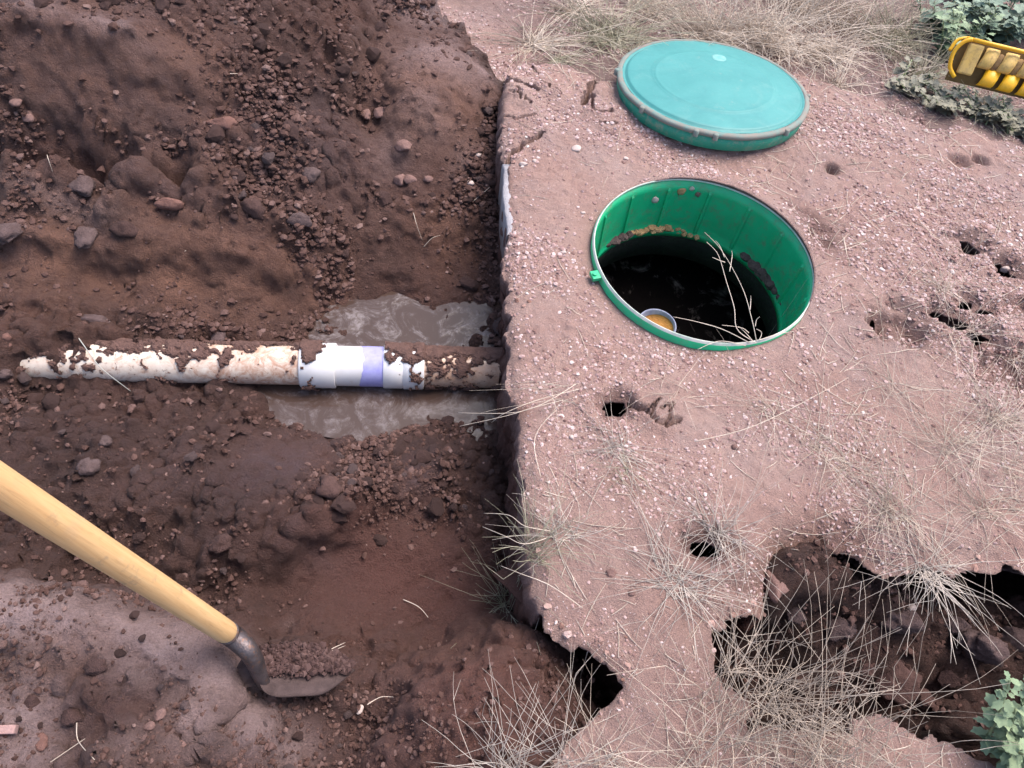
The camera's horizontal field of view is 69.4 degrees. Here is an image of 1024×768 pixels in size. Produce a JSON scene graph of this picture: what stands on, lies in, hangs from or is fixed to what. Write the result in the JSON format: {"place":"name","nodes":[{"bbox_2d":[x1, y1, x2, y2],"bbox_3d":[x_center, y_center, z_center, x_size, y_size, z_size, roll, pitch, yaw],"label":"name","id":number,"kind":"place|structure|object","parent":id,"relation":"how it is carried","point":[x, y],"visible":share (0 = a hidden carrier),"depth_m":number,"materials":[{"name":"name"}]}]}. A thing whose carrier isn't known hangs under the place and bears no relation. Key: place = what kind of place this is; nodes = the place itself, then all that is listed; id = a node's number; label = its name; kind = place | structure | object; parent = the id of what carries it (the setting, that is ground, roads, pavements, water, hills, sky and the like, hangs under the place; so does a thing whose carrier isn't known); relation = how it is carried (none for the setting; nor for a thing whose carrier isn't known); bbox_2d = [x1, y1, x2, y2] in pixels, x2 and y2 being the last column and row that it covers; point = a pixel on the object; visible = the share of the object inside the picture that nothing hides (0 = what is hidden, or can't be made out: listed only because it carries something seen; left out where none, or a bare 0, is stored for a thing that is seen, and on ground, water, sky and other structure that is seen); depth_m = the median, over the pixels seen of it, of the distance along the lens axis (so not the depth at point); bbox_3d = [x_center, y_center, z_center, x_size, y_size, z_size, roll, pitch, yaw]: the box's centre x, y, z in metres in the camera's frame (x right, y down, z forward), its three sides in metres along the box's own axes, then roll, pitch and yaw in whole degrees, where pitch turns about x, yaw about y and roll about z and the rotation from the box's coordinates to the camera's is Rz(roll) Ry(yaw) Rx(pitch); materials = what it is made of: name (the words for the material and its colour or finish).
{"place":"outdoors","nodes":[
{"label":"outdoors","id":0,"kind":"place"},
{"bbox_2d":[257,291,501,440],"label":"water","id":1,"kind":"structure","parent":0,"point":[359,413],"depth_m":2.08,"materials":[{"name":"liquid"}]},
{"bbox_2d":[0,0,1023,767],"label":"trench soil","id":2,"kind":"structure","parent":0,"point":[240,262],"depth_m":1.82,"materials":[{"name":"soil"}]},
{"bbox_2d":[0,222,23,245],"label":"clod","id":3,"kind":"object","parent":2,"relation":"on","point":[9,232],"visible":1,"depth_m":1.93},
{"bbox_2d":[35,732,47,751],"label":"stone","id":4,"kind":"object","parent":2,"relation":"on","point":[41,745],"visible":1,"depth_m":1.23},
{"bbox_2d":[41,392,61,410],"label":"clod","id":5,"kind":"object","parent":2,"relation":"on","point":[50,400],"visible":0.99,"depth_m":1.85,"materials":[{"name":"soil"}]},
{"bbox_2d":[60,707,83,727],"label":"clod","id":6,"kind":"object","parent":2,"relation":"on","point":[71,716],"visible":1,"depth_m":1.25,"materials":[{"name":"soil"}]},
{"bbox_2d":[67,175,95,196],"bbox_3d":[-1.165,-0.538,2.003,0.070,0.052,0.063,10,56,0],"label":"clod","id":7,"kind":"object","parent":2,"relation":"on","point":[82,185],"visible":1,"depth_m":1.99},
{"bbox_2d":[74,226,98,248],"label":"clod","id":8,"kind":"object","parent":2,"relation":"on","point":[85,237],"visible":1,"depth_m":1.96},
{"bbox_2d":[75,457,100,475],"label":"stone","id":9,"kind":"object","parent":2,"relation":"on","point":[88,467],"visible":1,"depth_m":1.72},
{"bbox_2d":[83,657,107,675],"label":"clod","id":10,"kind":"object","parent":2,"relation":"on","point":[94,666],"visible":1,"depth_m":1.27,"materials":[{"name":"soil"}]},
{"bbox_2d":[81,314,109,322],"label":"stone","id":11,"kind":"object","parent":2,"relation":"on","point":[88,318],"visible":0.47,"depth_m":1.95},
{"bbox_2d":[109,220,137,237],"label":"clod","id":12,"kind":"object","parent":2,"relation":"on","point":[123,229],"visible":1,"depth_m":1.97,"materials":[{"name":"soil"}]},
{"bbox_2d":[153,197,183,209],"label":"stone","id":13,"kind":"object","parent":2,"relation":"on","point":[166,203],"visible":1,"depth_m":2.00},
{"bbox_2d":[0,460,354,696],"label":"shovel","id":14,"kind":"object","parent":2,"relation":"on","point":[31,505],"visible":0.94,"depth_m":1.05,"materials":[{"name":"brown wood"}]},
{"bbox_2d":[244,639,355,679],"bbox_3d":[-0.402,0.523,1.414,0.204,0.075,0.078,3,56,-5],"label":"soil heap","id":15,"kind":"object","parent":14,"relation":"on","point":[303,659],"visible":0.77,"depth_m":1.42,"materials":[{"name":"soil"}]},
{"bbox_2d":[205,124,224,142],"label":"clod","id":16,"kind":"object","parent":2,"relation":"on","point":[215,133],"visible":1,"depth_m":2.03,"materials":[{"name":"soil"}]},
{"bbox_2d":[208,533,233,553],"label":"clod","id":17,"kind":"object","parent":2,"relation":"on","point":[220,543],"visible":1,"depth_m":1.65,"materials":[{"name":"soil"}]},
{"bbox_2d":[206,116,237,129],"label":"clod","id":18,"kind":"object","parent":2,"relation":"on","point":[226,122],"visible":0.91,"depth_m":2.04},
{"bbox_2d":[240,198,265,220],"bbox_3d":[-0.720,-0.490,2.058,0.078,0.050,0.046,31,58,14],"label":"clod","id":19,"kind":"object","parent":2,"relation":"on","point":[253,208],"visible":1,"depth_m":2.04,"materials":[{"name":"soil"}]},
{"bbox_2d":[16,338,502,391],"bbox_3d":[-0.744,-0.058,2.006,1.675,0.159,0.144,0,56,-7],"label":"sewer pipe","id":20,"kind":"object","parent":2,"relation":"on","point":[306,364],"visible":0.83,"depth_m":1.98,"materials":[{"name":"beige plastic"}]},
{"bbox_2d":[274,53,292,68],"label":"clod","id":21,"kind":"object","parent":2,"relation":"on","point":[283,60],"visible":0.98,"depth_m":2.13,"materials":[{"name":"soil"}]},
{"bbox_2d":[281,119,298,140],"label":"clod","id":22,"kind":"object","parent":2,"relation":"on","point":[293,132],"visible":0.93,"depth_m":2.09,"materials":[{"name":"soil"}]},
{"bbox_2d":[285,211,311,226],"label":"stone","id":23,"kind":"object","parent":2,"relation":"on","point":[299,217],"visible":0.93,"depth_m":2.08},
{"bbox_2d":[0,0,603,767],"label":"soil crumbs","id":24,"kind":"object","parent":2,"relation":"on","point":[320,238],"visible":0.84,"depth_m":2.00,"materials":[{"name":"soil"}]},
{"bbox_2d":[302,167,320,182],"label":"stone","id":25,"kind":"object","parent":2,"relation":"on","point":[311,174],"visible":0.99,"depth_m":2.12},
{"bbox_2d":[315,474,342,498],"bbox_3d":[-0.429,0.246,1.749,0.062,0.052,0.060,10,56,0],"label":"clod","id":26,"kind":"object","parent":2,"relation":"on","point":[330,487],"visible":0.98,"depth_m":1.73,"materials":[{"name":"soil"}]},
{"bbox_2d":[335,500,356,513],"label":"clod","id":27,"kind":"object","parent":2,"relation":"on","point":[343,507],"visible":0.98,"depth_m":1.71,"materials":[{"name":"soil"}]},
{"bbox_2d":[366,46,380,62],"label":"clod","id":28,"kind":"object","parent":2,"relation":"on","point":[373,54],"visible":0.98,"depth_m":2.32,"materials":[{"name":"soil"}]},
{"bbox_2d":[376,190,392,206],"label":"clod","id":29,"kind":"object","parent":2,"relation":"on","point":[384,198],"visible":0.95,"depth_m":2.22,"materials":[{"name":"soil"}]},
{"bbox_2d":[414,449,431,463],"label":"clod","id":30,"kind":"object","parent":2,"relation":"on","point":[422,455],"visible":0.97,"depth_m":1.89,"materials":[{"name":"soil"}]},
{"bbox_2d":[426,497,444,515],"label":"clod","id":31,"kind":"object","parent":2,"relation":"on","point":[434,506],"visible":1,"depth_m":1.83,"materials":[{"name":"soil"}]},
{"bbox_2d":[459,276,478,290],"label":"clod","id":32,"kind":"object","parent":2,"relation":"on","point":[468,282],"visible":1,"depth_m":2.28,"materials":[{"name":"soil"}]},
{"bbox_2d":[764,570,788,602],"bbox_3d":[0.563,0.431,1.574,0.049,0.037,0.077,10,56,0],"label":"clod","id":33,"kind":"object","parent":2,"relation":"on","point":[781,590],"visible":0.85,"depth_m":1.56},
{"bbox_2d":[786,607,806,623],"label":"clod","id":34,"kind":"object","parent":2,"relation":"on","point":[799,617],"visible":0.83,"depth_m":1.63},
{"bbox_2d":[825,615,856,641],"bbox_3d":[0.742,0.552,1.664,0.070,0.062,0.061,10,56,0],"label":"clod","id":35,"kind":"object","parent":2,"relation":"on","point":[845,628],"visible":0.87,"depth_m":1.65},
{"bbox_2d":[855,663,875,681],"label":"clod","id":36,"kind":"object","parent":2,"relation":"on","point":[866,666],"visible":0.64,"depth_m":1.68,"materials":[{"name":"soil"}]},
{"bbox_2d":[717,538,1023,759],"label":"pit crumbs","id":37,"kind":"object","parent":2,"relation":"on","point":[852,619],"visible":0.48,"depth_m":1.70,"materials":[{"name":"soil"}]},
{"bbox_2d":[872,659,922,708],"bbox_3d":[0.886,0.689,1.696,0.094,0.074,0.105,33,59,15],"label":"clod","id":38,"kind":"object","parent":2,"relation":"on","point":[902,673],"visible":0.79,"depth_m":1.68,"materials":[{"name":"soil"}]},
{"bbox_2d":[879,609,924,634],"bbox_3d":[0.882,0.539,1.681,0.102,0.086,0.061,10,56,0],"label":"clod","id":39,"kind":"object","parent":2,"relation":"on","point":[905,619],"visible":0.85,"depth_m":1.66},
{"bbox_2d":[912,688,935,709],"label":"clod","id":40,"kind":"object","parent":2,"relation":"on","point":[922,697],"visible":0.64,"depth_m":1.71,"materials":[{"name":"soil"}]},
{"bbox_2d":[937,668,964,688],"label":"clod","id":41,"kind":"object","parent":2,"relation":"on","point":[945,677],"visible":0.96,"depth_m":1.72,"materials":[{"name":"soil"}]},
{"bbox_2d":[944,616,971,634],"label":"clod","id":42,"kind":"object","parent":2,"relation":"on","point":[963,624],"visible":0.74,"depth_m":1.71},
{"bbox_2d":[954,628,1009,666],"bbox_3d":[1.073,0.593,1.682,0.100,0.085,0.071,32,58,15],"label":"rock","id":43,"kind":"object","parent":2,"relation":"on","point":[980,647],"visible":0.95,"depth_m":1.66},
{"bbox_2d":[1001,626,1023,652],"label":"clod","id":44,"kind":"object","parent":2,"relation":"on","point":[1016,633],"visible":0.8,"depth_m":1.74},
{"bbox_2d":[1002,594,1023,614],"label":"clod","id":45,"kind":"object","parent":2,"relation":"on","point":[1016,601],"visible":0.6,"depth_m":1.84,"materials":[{"name":"soil"}]},
{"bbox_2d":[437,0,1023,767],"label":"ground","id":46,"kind":"structure","parent":0,"point":[545,322],"depth_m":1.79,"materials":[{"name":"red soil"}]},
{"bbox_2d":[422,652,617,767],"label":"grass tuft","id":47,"kind":"object","parent":46,"relation":"on","point":[513,757],"visible":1,"depth_m":1.24,"materials":[{"name":"beige plant"}]},
{"bbox_2d":[469,381,581,424],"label":"grass tuft","id":48,"kind":"object","parent":46,"relation":"on","point":[541,392],"visible":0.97,"depth_m":1.72,"materials":[{"name":"plant"}]},
{"bbox_2d":[424,456,629,654],"bbox_3d":[0.007,0.404,1.579,0.372,0.490,0.359,-31,65,-24],"label":"grass tuft","id":49,"kind":"object","parent":46,"relation":"on","point":[525,551],"visible":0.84,"depth_m":1.51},
{"bbox_2d":[467,1,634,80],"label":"grass tuft","id":50,"kind":"object","parent":46,"relation":"on","point":[538,44],"visible":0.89,"depth_m":2.67,"materials":[{"name":"plant"}]},
{"bbox_2d":[488,470,618,590],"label":"grass tuft","id":51,"kind":"object","parent":46,"relation":"on","point":[558,521],"visible":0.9,"depth_m":1.53,"materials":[{"name":"beige plant"}]},
{"bbox_2d":[514,29,606,72],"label":"grass tuft","id":52,"kind":"object","parent":46,"relation":"on","point":[558,60],"visible":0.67,"depth_m":2.62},
{"bbox_2d":[475,648,657,767],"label":"grass tuft","id":53,"kind":"object","parent":46,"relation":"on","point":[568,755],"visible":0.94,"depth_m":1.29,"materials":[{"name":"beige plant"}]},
{"bbox_2d":[509,0,668,49],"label":"grass tuft","id":54,"kind":"object","parent":46,"relation":"on","point":[567,8],"visible":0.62,"depth_m":2.83,"materials":[{"name":"plant"}]},
{"bbox_2d":[496,0,729,80],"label":"grass tuft","id":55,"kind":"object","parent":46,"relation":"on","point":[613,34],"visible":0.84,"depth_m":2.73,"materials":[{"name":"plant"}]},
{"bbox_2d":[556,383,686,511],"bbox_3d":[0.246,0.106,1.645,0.331,0.132,0.358,10,56,0],"label":"grass tuft","id":56,"kind":"object","parent":46,"relation":"on","point":[620,455],"visible":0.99,"depth_m":1.64,"materials":[{"name":"beige plant"}]},
{"bbox_2d":[541,660,709,767],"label":"grass tuft","id":57,"kind":"object","parent":46,"relation":"on","point":[597,762],"visible":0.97,"depth_m":1.31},
{"bbox_2d":[498,164,776,416],"bbox_3d":[0.461,-0.172,2.266,0.962,0.592,0.900,-8,58,-12],"label":"concrete tank","id":58,"kind":"object","parent":46,"relation":"on","point":[704,254],"visible":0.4,"depth_m":2.35,"materials":[{"name":"concrete"}]},
{"bbox_2d":[641,309,675,331],"bbox_3d":[0.418,-0.096,2.325,0.117,0.301,0.117,10,56,0],"label":"tee pipe","id":59,"kind":"object","parent":58,"relation":"in","point":[664,319],"visible":0.24,"depth_m":2.23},
{"bbox_2d":[601,254,766,342],"bbox_3d":[0.480,-0.112,2.368,0.898,0.001,0.898,10,56,0],"label":"sewage","id":60,"kind":"object","parent":58,"relation":"in","point":[674,287],"visible":0.13,"depth_m":2.51,"materials":[{"name":"liquid"}]},
{"bbox_2d":[589,179,813,350],"bbox_3d":[0.512,-0.293,2.101,0.615,0.218,0.615,10,56,0],"label":"tank riser","id":61,"kind":"object","parent":58,"relation":"in","point":[729,220],"visible":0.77,"depth_m":2.19,"materials":[{"name":"green plastic"}]},
{"bbox_2d":[606,229,637,246],"bbox_3d":[0.339,-0.456,2.287,0.136,0.032,0.050,-20,61,-19],"label":"dirt lump","id":62,"kind":"object","parent":61,"relation":"on","point":[620,238],"visible":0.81,"depth_m":2.27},
{"bbox_2d":[631,224,671,235],"bbox_3d":[0.420,-0.485,2.319,0.179,0.035,0.043,-10,58,-14],"label":"dirt lump","id":63,"kind":"object","parent":61,"relation":"on","point":[652,229],"visible":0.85,"depth_m":2.31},
{"bbox_2d":[676,241,793,349],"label":"dry twig","id":64,"kind":"object","parent":61,"relation":"on","point":[734,309],"visible":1,"depth_m":1.84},
{"bbox_2d":[740,252,780,304],"bbox_3d":[0.773,-0.322,2.249,0.060,0.043,0.247,-17,60,-17],"label":"dirt lump","id":65,"kind":"object","parent":61,"relation":"on","point":[762,275],"visible":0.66,"depth_m":2.25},
{"bbox_2d":[560,0,767,45],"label":"grass tuft","id":66,"kind":"object","parent":46,"relation":"on","point":[651,8],"visible":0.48,"depth_m":2.90,"materials":[{"name":"plant"}]},
{"bbox_2d":[571,471,780,686],"bbox_3d":[0.317,0.362,1.444,0.469,0.177,0.440,10,56,0],"label":"grass tuft","id":67,"kind":"object","parent":46,"relation":"on","point":[679,579],"visible":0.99,"depth_m":1.49,"materials":[{"name":"beige plant"}]},
{"bbox_2d":[620,360,737,429],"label":"grass tuft","id":68,"kind":"object","parent":46,"relation":"on","point":[683,397],"visible":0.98,"depth_m":1.76,"materials":[{"name":"plant"}]},
{"bbox_2d":[548,615,822,767],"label":"grass tuft","id":69,"kind":"object","parent":46,"relation":"on","point":[709,751],"visible":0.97,"depth_m":1.30,"materials":[{"name":"plant"}]},
{"bbox_2d":[614,39,810,150],"bbox_3d":[0.658,-0.971,2.442,0.651,0.074,0.644,9,49,1],"label":"manhole cover","id":70,"kind":"object","parent":46,"relation":"on","point":[716,95],"visible":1,"depth_m":2.36,"materials":[{"name":"plastic"}]},
{"bbox_2d":[616,0,820,67],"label":"grass tuft","id":71,"kind":"object","parent":46,"relation":"on","point":[696,31],"visible":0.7,"depth_m":2.81,"materials":[{"name":"plant"}]},
{"bbox_2d":[650,461,794,613],"bbox_3d":[0.437,0.295,1.516,0.308,0.160,0.322,-1,56,-8],"label":"grass tuft","id":72,"kind":"object","parent":46,"relation":"on","point":[714,532],"visible":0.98,"depth_m":1.55,"materials":[{"name":"beige plant"}]},
{"bbox_2d":[680,330,843,509],"bbox_3d":[0.574,0.035,1.723,0.455,0.137,0.390,-25,62,-22],"label":"grass tuft","id":73,"kind":"object","parent":46,"relation":"on","point":[764,411],"visible":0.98,"depth_m":1.75,"materials":[{"name":"plant"}]},
{"bbox_2d":[504,0,1023,767],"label":"straw litter","id":74,"kind":"object","parent":46,"relation":"on","point":[824,350],"visible":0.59,"depth_m":1.93,"materials":[{"name":"beige plant"}]},
{"bbox_2d":[626,0,904,83],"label":"grass tuft","id":75,"kind":"object","parent":46,"relation":"on","point":[761,32],"visible":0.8,"depth_m":2.81,"materials":[{"name":"plant"}]},
{"bbox_2d":[507,72,1023,762],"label":"edge crumbs","id":76,"kind":"object","parent":46,"relation":"on","point":[621,702],"visible":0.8,"depth_m":1.46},
{"bbox_2d":[681,594,900,767],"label":"grass tuft","id":77,"kind":"object","parent":46,"relation":"on","point":[779,697],"visible":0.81,"depth_m":1.36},
{"bbox_2d":[586,549,1008,767],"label":"grass tuft","id":78,"kind":"object","parent":46,"relation":"on","point":[746,690],"visible":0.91,"depth_m":1.33,"materials":[{"name":"plant"}]},
{"bbox_2d":[717,341,915,536],"bbox_3d":[0.687,0.092,1.688,0.445,0.161,0.543,10,56,0],"label":"grass tuft","id":79,"kind":"object","parent":46,"relation":"on","point":[814,445],"visible":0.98,"depth_m":1.71,"materials":[{"name":"plant"}]},
{"bbox_2d":[740,0,916,65],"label":"grass tuft","id":80,"kind":"object","parent":46,"relation":"on","point":[800,2],"visible":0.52,"depth_m":3.05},
{"bbox_2d":[796,42,898,94],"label":"grass tuft","id":81,"kind":"object","parent":46,"relation":"on","point":[837,79],"visible":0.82,"depth_m":2.71,"materials":[{"name":"plant"}]},
{"bbox_2d":[755,0,942,96],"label":"grass tuft","id":82,"kind":"object","parent":46,"relation":"on","point":[836,50],"visible":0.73,"depth_m":2.85,"materials":[{"name":"plant"}]},
{"bbox_2d":[738,0,984,69],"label":"grass tuft","id":83,"kind":"object","parent":46,"relation":"on","point":[850,19],"visible":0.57,"depth_m":2.99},
{"bbox_2d":[790,378,940,532],"bbox_3d":[0.807,0.163,1.640,0.366,0.196,0.395,10,56,0],"label":"grass tuft","id":84,"kind":"object","parent":46,"relation":"on","point":[846,467],"visible":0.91,"depth_m":1.68,"materials":[{"name":"plant"}]},
{"bbox_2d":[731,518,1019,767],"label":"grass tuft","id":85,"kind":"object","parent":46,"relation":"on","point":[837,736],"visible":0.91,"depth_m":1.35,"materials":[{"name":"plant"}]},
{"bbox_2d":[782,388,1022,645],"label":"grass tuft","id":86,"kind":"object","parent":46,"relation":"on","point":[894,510],"visible":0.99,"depth_m":1.60,"materials":[{"name":"plant"}]},
{"bbox_2d":[814,291,996,465],"bbox_3d":[0.976,-0.051,1.770,0.447,0.218,0.422,17,56,5],"label":"grass tuft","id":87,"kind":"object","parent":46,"relation":"on","point":[892,390],"visible":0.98,"depth_m":1.81,"materials":[{"name":"plant"}]},
{"bbox_2d":[815,0,1002,89],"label":"grass tuft","id":88,"kind":"object","parent":46,"relation":"on","point":[916,45],"visible":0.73,"depth_m":2.96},
{"bbox_2d":[885,55,946,97],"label":"weed","id":89,"kind":"object","parent":46,"relation":"on","point":[911,85],"visible":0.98,"depth_m":2.71,"materials":[{"name":"green plant"}]},
{"bbox_2d":[833,467,1022,681],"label":"grass tuft","id":90,"kind":"object","parent":46,"relation":"on","point":[936,577],"visible":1,"depth_m":1.58,"materials":[{"name":"beige plant"}]},
{"bbox_2d":[878,22,979,105],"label":"grass tuft","id":91,"kind":"object","parent":46,"relation":"on","point":[918,72],"visible":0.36,"depth_m":2.81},
{"bbox_2d":[837,351,1023,524],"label":"grass tuft","id":92,"kind":"object","parent":46,"relation":"on","point":[951,438],"visible":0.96,"depth_m":1.74,"materials":[{"name":"plant"}]},
{"bbox_2d":[886,229,999,326],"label":"grass tuft","id":93,"kind":"object","parent":46,"relation":"on","point":[948,285],"visible":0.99,"depth_m":2.03,"materials":[{"name":"plant"}]},
{"bbox_2d":[918,73,972,116],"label":"weed","id":94,"kind":"object","parent":46,"relation":"on","point":[942,101],"visible":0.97,"depth_m":2.69,"materials":[{"name":"green plant"}]},
{"bbox_2d":[912,0,994,39],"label":"leafy bush","id":95,"kind":"object","parent":46,"relation":"on","point":[981,5],"visible":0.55,"depth_m":2.99,"materials":[{"name":"green plant"}]},
{"bbox_2d":[897,427,1023,621],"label":"grass tuft","id":96,"kind":"object","parent":46,"relation":"on","point":[971,500],"visible":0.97,"depth_m":1.65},
{"bbox_2d":[900,229,1023,429],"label":"grass tuft","id":97,"kind":"object","parent":46,"relation":"on","point":[976,334],"visible":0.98,"depth_m":1.92,"materials":[{"name":"plant"}]},
{"bbox_2d":[907,337,1023,494],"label":"grass tuft","id":98,"kind":"object","parent":46,"relation":"on","point":[997,414],"visible":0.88,"depth_m":1.81,"materials":[{"name":"plant"}]},
{"bbox_2d":[931,2,1005,60],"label":"leafy bush","id":99,"kind":"object","parent":46,"relation":"on","point":[951,26],"visible":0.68,"depth_m":2.87,"materials":[{"name":"green plant"}]},
{"bbox_2d":[925,372,1023,513],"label":"grass tuft","id":100,"kind":"object","parent":46,"relation":"on","point":[1008,472],"visible":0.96,"depth_m":1.72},
{"bbox_2d":[938,62,1023,138],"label":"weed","id":101,"kind":"object","parent":46,"relation":"on","point":[993,120],"visible":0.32,"depth_m":2.68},
{"bbox_2d":[945,36,1023,98],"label":"ribbed rack","id":102,"kind":"object","parent":46,"relation":"on","point":[987,65],"visible":1,"depth_m":2.61,"materials":[{"name":"yellow plastic"}]},
{"bbox_2d":[957,88,1017,124],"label":"weed","id":103,"kind":"object","parent":46,"relation":"on","point":[978,111],"visible":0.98,"depth_m":2.67,"materials":[{"name":"green plant"}]},
{"bbox_2d":[964,0,1023,45],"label":"leafy bush","id":104,"kind":"object","parent":46,"relation":"on","point":[1008,28],"visible":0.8,"depth_m":3.02,"materials":[{"name":"green plant"}]},
{"bbox_2d":[970,671,1023,767],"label":"leafy plant","id":105,"kind":"object","parent":46,"relation":"on","point":[1008,724],"visible":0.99,"depth_m":1.34,"materials":[{"name":"green plant"}]},
{"bbox_2d":[993,95,1023,140],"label":"weed","id":106,"kind":"object","parent":46,"relation":"on","point":[1013,127],"visible":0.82,"depth_m":2.65,"materials":[{"name":"green plant"}]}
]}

